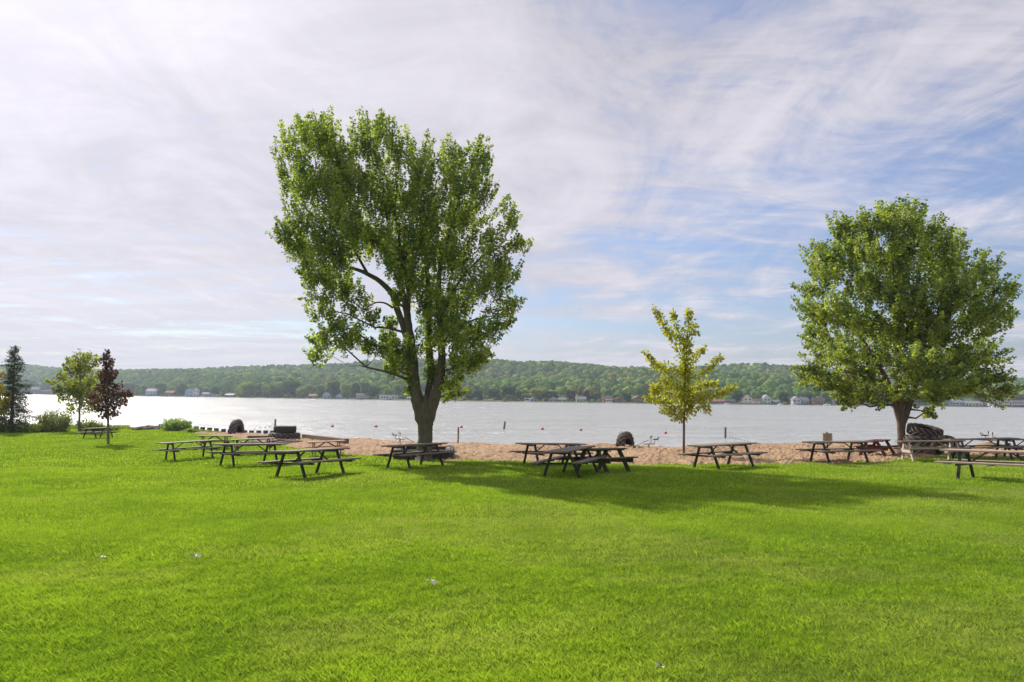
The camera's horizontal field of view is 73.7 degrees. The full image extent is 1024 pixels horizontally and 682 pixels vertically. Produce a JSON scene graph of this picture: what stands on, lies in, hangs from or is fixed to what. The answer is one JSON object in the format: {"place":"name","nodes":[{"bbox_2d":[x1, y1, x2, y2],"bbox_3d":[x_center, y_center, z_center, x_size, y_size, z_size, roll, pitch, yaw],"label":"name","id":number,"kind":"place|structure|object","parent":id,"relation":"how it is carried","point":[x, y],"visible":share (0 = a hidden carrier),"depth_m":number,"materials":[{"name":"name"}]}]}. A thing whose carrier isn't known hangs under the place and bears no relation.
{"place":"outdoors","nodes":[
{"label":"outdoors","id":0,"kind":"place"},
{"bbox_2d":[0,428,1023,681],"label":"lawn","id":1,"kind":"structure","parent":0,"point":[428,504],"depth_m":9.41,"materials":[{"name":"green plant"}]},
{"bbox_2d":[0,369,11,417],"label":"maple sapling","id":2,"kind":"object","parent":1,"relation":"on","point":[2,390],"visible":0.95,"depth_m":58.40,"materials":[{"name":"green plant"}]},
{"bbox_2d":[0,422,14,431],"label":"shrub","id":3,"kind":"object","parent":1,"relation":"on","point":[4,428],"visible":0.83,"depth_m":58.97,"materials":[{"name":"green plant"}]},
{"bbox_2d":[0,345,41,431],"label":"spruce tree","id":4,"kind":"object","parent":1,"relation":"on","point":[13,409],"visible":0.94,"depth_m":59.35,"materials":[{"name":"green plant"}]},
{"bbox_2d":[14,423,30,431],"bbox_3d":[-43.099,7.655,60.164,1.870,1.201,1.637,1,-5,0],"label":"shrub","id":5,"kind":"object","parent":1,"relation":"on","point":[22,430],"visible":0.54,"depth_m":59.79,"materials":[{"name":"green plant"}]},
{"bbox_2d":[28,422,51,432],"bbox_3d":[-41.067,7.564,59.355,1.749,1.161,1.578,-3,-6,36],"label":"shrub","id":6,"kind":"object","parent":1,"relation":"on","point":[36,428],"visible":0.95,"depth_m":59.24,"materials":[{"name":"green plant"}]},
{"bbox_2d":[32,407,74,431],"bbox_3d":[-41.097,7.120,61.207,3.508,2.362,3.112,1,-5,0],"label":"shrub","id":7,"kind":"object","parent":1,"relation":"on","point":[57,421],"visible":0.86,"depth_m":60.84,"materials":[{"name":"green plant"}]},
{"bbox_2d":[43,349,105,430],"bbox_3d":[-38.707,4.429,61.147,6.557,7.633,4.545,1,-5,0],"label":"maple sapling","id":8,"kind":"object","parent":1,"relation":"on","point":[77,390],"visible":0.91,"depth_m":60.89,"materials":[{"name":"green plant"}]},
{"bbox_2d":[74,417,104,430],"bbox_3d":[-38.253,7.624,61.832,2.466,1.500,2.212,1,-5,0],"label":"shrub","id":9,"kind":"object","parent":1,"relation":"on","point":[90,424],"visible":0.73,"depth_m":61.46,"materials":[{"name":"green plant"}]},
{"bbox_2d":[75,427,120,438],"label":"picnic table","id":10,"kind":"object","parent":1,"relation":"on","point":[96,432],"visible":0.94,"depth_m":48.21,"materials":[{"name":"brown wood"}]},
{"bbox_2d":[86,349,133,443],"bbox_3d":[-24.264,3.392,41.108,2.146,5.880,3.870,4,-6,-37],"label":"plum tree","id":11,"kind":"object","parent":1,"relation":"on","point":[106,376],"visible":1,"depth_m":41.16,"materials":[{"name":"purple plant"}]},
{"bbox_2d":[38,424,220,432],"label":"bank weeds","id":12,"kind":"object","parent":1,"relation":"on","point":[74,426],"visible":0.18,"depth_m":67.71,"materials":[{"name":"green plant"}]},
{"bbox_2d":[131,425,160,429],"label":"rubble heap","id":13,"kind":"object","parent":1,"relation":"on","point":[148,427],"visible":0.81,"depth_m":65.53,"materials":[{"name":"grey stone"}]},
{"bbox_2d":[160,417,191,430],"bbox_3d":[-30.879,7.766,62.819,2.893,1.518,2.229,1,-5,0],"label":"shrub","id":14,"kind":"object","parent":1,"relation":"on","point":[176,424],"visible":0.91,"depth_m":62.43,"materials":[{"name":"green plant"}]},
{"bbox_2d":[153,439,223,460],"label":"picnic table","id":15,"kind":"object","parent":1,"relation":"on","point":[173,450],"visible":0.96,"depth_m":28.55,"materials":[{"name":"paint"}]},
{"bbox_2d":[196,435,233,448],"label":"picnic table","id":16,"kind":"object","parent":1,"relation":"on","point":[224,440],"visible":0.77,"depth_m":35.99,"materials":[{"name":"brown wood"}]},
{"bbox_2d":[206,443,287,466],"bbox_3d":[-9.224,4.006,24.005,1.560,0.796,2.440,-6,-10,44],"label":"picnic table","id":17,"kind":"object","parent":1,"relation":"on","point":[232,453],"visible":0.89,"depth_m":23.73,"materials":[{"name":"paint"}]},
{"bbox_2d":[230,437,275,450],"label":"picnic table","id":18,"kind":"object","parent":1,"relation":"on","point":[247,439],"visible":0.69,"depth_m":31.80,"materials":[{"name":"brown wood"}]},
{"bbox_2d":[247,435,269,439],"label":"timber beam","id":19,"kind":"structure","parent":1,"relation":"on","point":[258,436],"depth_m":45.76,"materials":[{"name":"wood"}]},
{"bbox_2d":[258,448,360,477],"bbox_3d":[-5.696,3.471,19.363,1.560,0.797,2.440,-4,-8,27],"label":"picnic table","id":20,"kind":"object","parent":1,"relation":"on","point":[301,463],"visible":0.99,"depth_m":18.99,"materials":[{"name":"paint"}]},
{"bbox_2d":[305,440,347,456],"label":"picnic table","id":21,"kind":"object","parent":1,"relation":"on","point":[328,446],"visible":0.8,"depth_m":30.76,"materials":[{"name":"beige wood"}]},
{"bbox_2d":[265,105,533,460],"bbox_3d":[-4.727,-2.335,27.987,11.321,15.125,8.159,1,-5,0],"label":"maple tree","id":22,"kind":"object","parent":1,"relation":"on","point":[403,263],"visible":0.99,"depth_m":27.17,"materials":[{"name":"green plant"}]},
{"bbox_2d":[372,443,456,468],"bbox_3d":[-3.278,3.899,23.162,1.560,0.796,2.440,-6,-8,37],"label":"picnic table","id":23,"kind":"object","parent":1,"relation":"on","point":[391,454],"visible":0.98,"depth_m":22.82,"materials":[{"name":"paint"}]},
{"bbox_2d":[510,443,592,465],"bbox_3d":[1.354,3.945,23.664,2.440,0.796,1.560,5,-8,-27],"label":"picnic table","id":24,"kind":"object","parent":1,"relation":"on","point":[536,452],"visible":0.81,"depth_m":23.44,"materials":[{"name":"paint"}]},
{"bbox_2d":[528,445,608,477],"bbox_3d":[1.676,3.476,19.536,1.560,0.796,2.440,-5,-6,25],"label":"picnic table","id":25,"kind":"object","parent":1,"relation":"on","point":[567,450],"visible":0.94,"depth_m":18.99,"materials":[{"name":"paint"}]},
{"bbox_2d":[566,448,638,472],"bbox_3d":[2.709,3.587,20.443,1.474,0.750,1.684,-7,-10,41],"label":"picnic table","id":26,"kind":"object","parent":1,"relation":"on","point":[602,462],"visible":0.74,"depth_m":20.25,"materials":[{"name":"black wood"}]},
{"bbox_2d":[678,442,767,469],"bbox_3d":[6.890,3.753,22.276,2.440,0.796,1.560,2,-7,-30],"label":"picnic table","id":27,"kind":"object","parent":1,"relation":"on","point":[730,453],"visible":0.98,"depth_m":22.17,"materials":[{"name":"paint"}]},
{"bbox_2d":[822,432,832,447],"bbox_3d":[15.353,4.959,33.244,0.484,1.057,0.100,1,-5,-3],"label":"notice sign","id":28,"kind":"object","parent":1,"relation":"on","point":[827,436],"visible":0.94,"depth_m":33.22,"materials":[{"name":"wood"}]},
{"bbox_2d":[789,193,1023,452],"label":"maple tree","id":29,"kind":"object","parent":1,"relation":"on","point":[900,295],"visible":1,"depth_m":30.47,"materials":[{"name":"green plant"}]},
{"bbox_2d":[892,440,970,461],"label":"picnic table","id":30,"kind":"object","parent":1,"relation":"on","point":[908,449],"visible":0.81,"depth_m":25.59,"materials":[{"name":"brown wood"}]},
{"bbox_2d":[934,449,1023,478],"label":"picnic table","id":31,"kind":"object","parent":1,"relation":"on","point":[967,461],"visible":1,"depth_m":17.31,"materials":[{"name":"paint"}]},
{"bbox_2d":[937,437,1023,458],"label":"picnic table","id":32,"kind":"object","parent":1,"relation":"on","point":[997,446],"visible":0.77,"depth_m":25.95,"materials":[{"name":"paint"}]},
{"bbox_2d":[990,438,1023,457],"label":"picnic table","id":33,"kind":"object","parent":1,"relation":"on","point":[1014,444],"visible":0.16,"depth_m":26.71,"materials":[{"name":"paint"}]},
{"bbox_2d":[0,0,1023,377],"label":"sky","id":34,"kind":"structure","parent":0,"point":[679,155],"materials":[{"name":"blue"}]},
{"bbox_2d":[1,394,1023,446],"bbox_3d":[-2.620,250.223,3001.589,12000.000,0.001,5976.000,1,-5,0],"label":"lake water","id":35,"kind":"structure","parent":0,"point":[526,422],"depth_m":121.80,"materials":[{"name":"grey liquid"}]},
{"bbox_2d":[23,380,1023,406],"bbox_3d":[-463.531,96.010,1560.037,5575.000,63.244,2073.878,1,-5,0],"label":"hill","id":36,"kind":"structure","parent":0,"point":[534,401],"depth_m":561.37,"materials":[{"name":"green plant"}]},
{"bbox_2d":[16,380,39,391],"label":"shore tree","id":37,"kind":"object","parent":36,"relation":"on","point":[32,382],"visible":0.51,"depth_m":1159.41,"materials":[{"name":"green plant"}]},
{"bbox_2d":[30,387,40,393],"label":"lake house","id":38,"kind":"structure","parent":36,"relation":"on","point":[34,390],"depth_m":1138.88,"materials":[{"name":"white"}]},
{"bbox_2d":[41,389,57,393],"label":"lake house","id":39,"kind":"structure","parent":36,"relation":"on","point":[46,391],"depth_m":1101.61,"materials":[{"name":"white"}]},
{"bbox_2d":[39,376,60,391],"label":"shore tree","id":40,"kind":"object","parent":36,"relation":"on","point":[43,386],"visible":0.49,"depth_m":1106.95,"materials":[{"name":"green plant"}]},
{"bbox_2d":[123,383,136,392],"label":"shore tree","id":41,"kind":"object","parent":36,"relation":"on","point":[131,387],"visible":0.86,"depth_m":920.64,"materials":[{"name":"green plant"}]},
{"bbox_2d":[145,388,158,395],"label":"lake house","id":42,"kind":"structure","parent":36,"relation":"on","point":[151,391],"depth_m":881.61,"materials":[{"name":"white"}]},
{"bbox_2d":[154,383,165,393],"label":"shore tree","id":43,"kind":"object","parent":36,"relation":"on","point":[158,386],"visible":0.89,"depth_m":885.11,"materials":[{"name":"green plant"}]},
{"bbox_2d":[178,384,186,393],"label":"shore tree","id":44,"kind":"object","parent":36,"relation":"on","point":[182,388],"visible":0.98,"depth_m":859.11,"materials":[{"name":"green plant"}]},
{"bbox_2d":[185,388,193,395],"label":"lake house","id":45,"kind":"structure","parent":36,"relation":"on","point":[189,392],"depth_m":844.18,"materials":[{"name":"blue"}]},
{"bbox_2d":[193,387,201,395],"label":"lake house","id":46,"kind":"structure","parent":36,"relation":"on","point":[196,390],"depth_m":837.31,"materials":[{"name":"white"}]},
{"bbox_2d":[210,386,219,393],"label":"shore tree","id":47,"kind":"object","parent":36,"relation":"on","point":[214,390],"visible":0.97,"depth_m":828.70,"materials":[{"name":"green plant"}]},
{"bbox_2d":[238,381,254,396],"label":"shore tree","id":48,"kind":"object","parent":36,"relation":"on","point":[246,388],"visible":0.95,"depth_m":788.49,"materials":[{"name":"green plant"}]},
{"bbox_2d":[252,383,262,395],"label":"shore tree","id":49,"kind":"object","parent":36,"relation":"on","point":[257,389],"visible":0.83,"depth_m":783.65,"materials":[{"name":"green plant"}]},
{"bbox_2d":[261,385,270,395],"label":"shore tree","id":50,"kind":"object","parent":36,"relation":"on","point":[265,389],"visible":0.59,"depth_m":771.26,"materials":[{"name":"green plant"}]},
{"bbox_2d":[267,385,284,395],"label":"shore tree","id":51,"kind":"object","parent":36,"relation":"on","point":[275,390],"visible":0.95,"depth_m":757.57,"materials":[{"name":"green plant"}]},
{"bbox_2d":[281,380,301,395],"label":"shore tree","id":52,"kind":"object","parent":36,"relation":"on","point":[290,387],"visible":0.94,"depth_m":749.98,"materials":[{"name":"green plant"}]},
{"bbox_2d":[295,384,312,395],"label":"shore tree","id":53,"kind":"object","parent":36,"relation":"on","point":[304,390],"visible":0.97,"depth_m":732.13,"materials":[{"name":"green plant"}]},
{"bbox_2d":[316,387,324,395],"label":"shore tree","id":54,"kind":"object","parent":36,"relation":"on","point":[320,392],"visible":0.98,"depth_m":715.63,"materials":[{"name":"green plant"}]},
{"bbox_2d":[325,381,340,394],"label":"shore tree","id":55,"kind":"object","parent":36,"relation":"on","point":[334,386],"visible":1,"depth_m":696.59,"materials":[{"name":"green plant"}]},
{"bbox_2d":[340,383,351,397],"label":"shore tree","id":56,"kind":"object","parent":36,"relation":"on","point":[346,391],"visible":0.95,"depth_m":679.93,"materials":[{"name":"green plant"}]},
{"bbox_2d":[351,382,359,397],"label":"shore tree","id":57,"kind":"object","parent":36,"relation":"on","point":[355,388],"visible":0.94,"depth_m":669.81,"materials":[{"name":"green plant"}]},
{"bbox_2d":[356,393,369,399],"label":"lake house","id":58,"kind":"structure","parent":36,"relation":"on","point":[362,396],"depth_m":654.41,"materials":[{"name":"grey"}]},
{"bbox_2d":[360,382,369,392],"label":"shore tree","id":59,"kind":"object","parent":36,"relation":"on","point":[364,386],"visible":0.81,"depth_m":663.50,"materials":[{"name":"green plant"}]},
{"bbox_2d":[367,386,381,396],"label":"shore tree","id":60,"kind":"object","parent":36,"relation":"on","point":[373,391],"visible":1,"depth_m":652.27,"materials":[{"name":"green plant"}]},
{"bbox_2d":[383,388,393,394],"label":"shore tree","id":61,"kind":"object","parent":36,"relation":"on","point":[389,391],"visible":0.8,"depth_m":644.08,"materials":[{"name":"green plant"}]},
{"bbox_2d":[380,395,399,399],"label":"lake house","id":62,"kind":"structure","parent":36,"relation":"on","point":[384,397],"depth_m":627.54,"materials":[{"name":"white"}]},
{"bbox_2d":[394,385,400,394],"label":"shore tree","id":63,"kind":"object","parent":36,"relation":"on","point":[397,388],"visible":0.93,"depth_m":635.32,"materials":[{"name":"green plant"}]},
{"bbox_2d":[464,388,473,399],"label":"shore tree","id":64,"kind":"object","parent":36,"relation":"on","point":[468,395],"visible":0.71,"depth_m":589.04,"materials":[{"name":"green plant"}]},
{"bbox_2d":[472,389,482,398],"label":"shore tree","id":65,"kind":"object","parent":36,"relation":"on","point":[477,393],"visible":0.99,"depth_m":584.39,"materials":[{"name":"green plant"}]},
{"bbox_2d":[488,388,500,397],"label":"shore tree","id":66,"kind":"object","parent":36,"relation":"on","point":[493,392],"visible":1,"depth_m":587.32,"materials":[{"name":"green plant"}]},
{"bbox_2d":[5,391,1007,405],"bbox_3d":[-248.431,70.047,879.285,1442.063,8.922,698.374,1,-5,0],"label":"undergrowth","id":67,"kind":"object","parent":36,"relation":"on","point":[485,396],"visible":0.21,"depth_m":585.46,"materials":[{"name":"green plant"}]},
{"bbox_2d":[499,385,515,396],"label":"shore tree","id":68,"kind":"object","parent":36,"relation":"on","point":[509,389],"visible":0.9,"depth_m":580.42,"materials":[{"name":"green plant"}]},
{"bbox_2d":[0,358,1023,399],"bbox_3d":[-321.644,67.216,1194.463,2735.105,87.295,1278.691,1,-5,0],"label":"forest","id":69,"kind":"object","parent":36,"relation":"on","point":[561,378],"visible":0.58,"depth_m":886.67,"materials":[{"name":"green plant"}]},
{"bbox_2d":[529,387,542,398],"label":"shore tree","id":70,"kind":"object","parent":36,"relation":"on","point":[535,392],"visible":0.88,"depth_m":574.27,"materials":[{"name":"green plant"}]},
{"bbox_2d":[548,391,558,398],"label":"shore tree","id":71,"kind":"object","parent":36,"relation":"on","point":[553,394],"visible":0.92,"depth_m":568.79,"materials":[{"name":"green plant"}]},
{"bbox_2d":[565,389,575,398],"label":"shore tree","id":72,"kind":"object","parent":36,"relation":"on","point":[570,394],"visible":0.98,"depth_m":563.13,"materials":[{"name":"green plant"}]},
{"bbox_2d":[575,396,586,401],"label":"lake house","id":73,"kind":"structure","parent":36,"relation":"on","point":[580,398],"depth_m":551.58,"materials":[{"name":"white"}]},
{"bbox_2d":[589,391,600,398],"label":"shore tree","id":74,"kind":"object","parent":36,"relation":"on","point":[593,395],"visible":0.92,"depth_m":562.00,"materials":[{"name":"green plant"}]},
{"bbox_2d":[601,396,613,401],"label":"lake house","id":75,"kind":"structure","parent":36,"relation":"on","point":[604,398],"depth_m":548.07,"materials":[{"name":"white"}]},
{"bbox_2d":[622,392,631,401],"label":"shore tree","id":76,"kind":"object","parent":36,"relation":"on","point":[626,396],"visible":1,"depth_m":551.61,"materials":[{"name":"green plant"}]},
{"bbox_2d":[631,396,642,401],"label":"lake house","id":77,"kind":"structure","parent":36,"relation":"on","point":[636,399],"depth_m":543.98,"materials":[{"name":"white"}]},
{"bbox_2d":[731,390,743,402],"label":"shore tree","id":78,"kind":"object","parent":36,"relation":"on","point":[737,395],"visible":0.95,"depth_m":544.34,"materials":[{"name":"green plant"}]},
{"bbox_2d":[740,395,752,402],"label":"lake house","id":79,"kind":"structure","parent":36,"relation":"on","point":[746,398],"depth_m":538.66,"materials":[{"name":"beige"}]},
{"bbox_2d":[751,390,762,398],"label":"shore tree","id":80,"kind":"object","parent":36,"relation":"on","point":[754,395],"visible":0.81,"depth_m":548.31,"materials":[{"name":"green plant"}]},
{"bbox_2d":[760,395,771,403],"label":"lake house","id":81,"kind":"structure","parent":36,"relation":"on","point":[766,399],"depth_m":540.71,"materials":[{"name":"white"}]},
{"bbox_2d":[778,392,788,401],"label":"shore tree","id":82,"kind":"object","parent":36,"relation":"on","point":[782,396],"visible":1,"depth_m":554.78,"materials":[{"name":"green plant"}]},
{"bbox_2d":[789,396,800,403],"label":"lake house","id":83,"kind":"structure","parent":36,"relation":"on","point":[795,399],"depth_m":543.97,"materials":[{"name":"white"}]},
{"bbox_2d":[810,397,825,403],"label":"lake house","id":84,"kind":"structure","parent":36,"relation":"on","point":[818,400],"depth_m":546.41,"materials":[{"name":"white"}]},
{"bbox_2d":[820,392,831,401],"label":"shore tree","id":85,"kind":"object","parent":36,"relation":"on","point":[825,396],"visible":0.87,"depth_m":553.43,"materials":[{"name":"green plant"}]},
{"bbox_2d":[944,400,963,405],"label":"lake house","id":86,"kind":"structure","parent":36,"relation":"on","point":[955,403],"depth_m":552.63,"materials":[{"name":"white"}]},
{"bbox_2d":[963,401,982,405],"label":"lake house","id":87,"kind":"structure","parent":36,"relation":"on","point":[972,403],"depth_m":551.49,"materials":[{"name":"white"}]},
{"bbox_2d":[982,400,1010,405],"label":"lake house","id":88,"kind":"structure","parent":36,"relation":"on","point":[1007,403],"depth_m":551.63,"materials":[{"name":"white"}]},
{"bbox_2d":[1008,392,1023,400],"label":"shore tree","id":89,"kind":"object","parent":36,"relation":"on","point":[1019,396],"visible":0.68,"depth_m":563.26,"materials":[{"name":"green plant"}]},
{"bbox_2d":[1010,400,1023,406],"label":"lake house","id":90,"kind":"structure","parent":36,"relation":"on","point":[1019,403],"depth_m":552.19,"materials":[{"name":"white"}]},
{"bbox_2d":[194,430,1023,465],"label":"sand beach","id":91,"kind":"structure","parent":0,"point":[785,453],"depth_m":31.70,"materials":[{"name":"beige sand"}]},
{"bbox_2d":[228,419,244,433],"bbox_3d":[-22.320,7.523,55.263,0.580,2.379,2.380,1,-5,-2],"label":"tractor tyre","id":92,"kind":"object","parent":91,"relation":"on","point":[236,425],"visible":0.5,"depth_m":54.80,"materials":[{"name":"rubber"}]},
{"bbox_2d":[268,432,299,438],"bbox_3d":[-15.570,6.514,46.693,2.099,0.480,2.099,1,-5,0],"label":"tractor tyre","id":93,"kind":"object","parent":91,"relation":"on","point":[295,435],"visible":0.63,"depth_m":45.87,"materials":[{"name":"rubber"}]},
{"bbox_2d":[273,426,296,432],"bbox_3d":[-15.536,6.036,46.732,1.504,0.440,1.504,1,-5,0],"label":"tractor tyre","id":94,"kind":"object","parent":93,"relation":"on","point":[284,429],"visible":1,"depth_m":46.10,"materials":[{"name":"rubber"}]},
{"bbox_2d":[266,439,302,442],"bbox_3d":[-13.694,6.049,41.164,2.160,0.324,2.181,1,-5,0],"label":"rubble heap","id":95,"kind":"object","parent":91,"relation":"on","point":[282,440],"visible":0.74,"depth_m":40.84,"materials":[{"name":"grey stone"}]},
{"bbox_2d":[302,434,348,443],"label":"timber beam","id":96,"kind":"structure","parent":91,"relation":"on","point":[316,437],"depth_m":43.33,"materials":[{"name":"wood"}]},
{"bbox_2d":[393,444,454,459],"bbox_3d":[-3.696,4.715,29.059,2.420,0.498,2.420,1,-5,-3],"label":"tree planter","id":97,"kind":"object","parent":91,"relation":"on","point":[449,447],"visible":0.58,"depth_m":27.91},
{"bbox_2d":[615,431,634,446],"bbox_3d":[6.122,5.702,36.963,0.480,1.619,1.619,-2,-6,33],"label":"tractor tyre","id":98,"kind":"object","parent":91,"relation":"on","point":[624,438],"visible":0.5,"depth_m":36.70,"materials":[{"name":"rubber"}]},
{"bbox_2d":[632,435,658,447],"bbox_3d":[6.951,5.297,35.440,1.364,0.782,0.300,1,-5,0],"label":"sand digger","id":99,"kind":"object","parent":91,"relation":"on","point":[648,444],"visible":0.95,"depth_m":35.41,"materials":[{"name":"metal"}]},
{"bbox_2d":[641,304,738,455],"bbox_3d":[7.631,1.787,29.396,4.296,6.590,2.279,1,-5,0],"label":"maple sapling","id":100,"kind":"object","parent":91,"relation":"on","point":[685,372],"visible":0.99,"depth_m":29.25,"materials":[{"name":"green plant"}]},
{"bbox_2d":[795,440,882,462],"bbox_3d":[11.855,4.045,24.796,2.440,0.797,1.560,1,-6,-12],"label":"picnic table","id":101,"kind":"object","parent":91,"relation":"on","point":[850,450],"visible":1,"depth_m":24.63,"materials":[{"name":"paint"}]},
{"bbox_2d":[853,439,899,455],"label":"picnic table","id":102,"kind":"object","parent":91,"relation":"on","point":[867,446],"visible":0.77,"depth_m":29.38,"materials":[{"name":"brown wood"}]},
{"bbox_2d":[904,444,943,453],"bbox_3d":[18.486,4.865,30.721,1.639,0.440,1.639,1,-5,0],"label":"tractor tyre","id":103,"kind":"object","parent":91,"relation":"on","point":[921,451],"visible":0.26,"depth_m":30.11,"materials":[{"name":"rubber"}]},
{"bbox_2d":[903,434,936,445],"bbox_3d":[18.520,4.491,30.802,1.639,0.440,1.639,2,-4,0],"label":"tractor tyre","id":104,"kind":"object","parent":103,"relation":"on","point":[906,437],"visible":0.51,"depth_m":30.29,"materials":[{"name":"rubber"}]},
{"bbox_2d":[906,423,943,436],"bbox_3d":[18.614,4.069,30.786,1.439,0.440,1.439,6,7,-1],"label":"tractor tyre","id":105,"kind":"object","parent":104,"relation":"on","point":[918,429],"visible":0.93,"depth_m":30.45,"materials":[{"name":"rubber"}]},
{"bbox_2d":[928,435,959,455],"bbox_3d":[18.624,4.776,29.324,0.420,1.459,1.459,2,-5,-13],"label":"tractor tyre","id":106,"kind":"object","parent":91,"relation":"on","point":[937,451],"visible":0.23,"depth_m":29.56,"materials":[{"name":"rubber"}]},
{"bbox_2d":[975,442,1014,449],"bbox_3d":[22.954,5.067,32.715,3.400,0.439,3.400,1,-5,0],"label":"sand mound","id":107,"kind":"object","parent":91,"relation":"on","point":[987,443],"visible":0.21,"depth_m":32.38,"materials":[{"name":"sand"}]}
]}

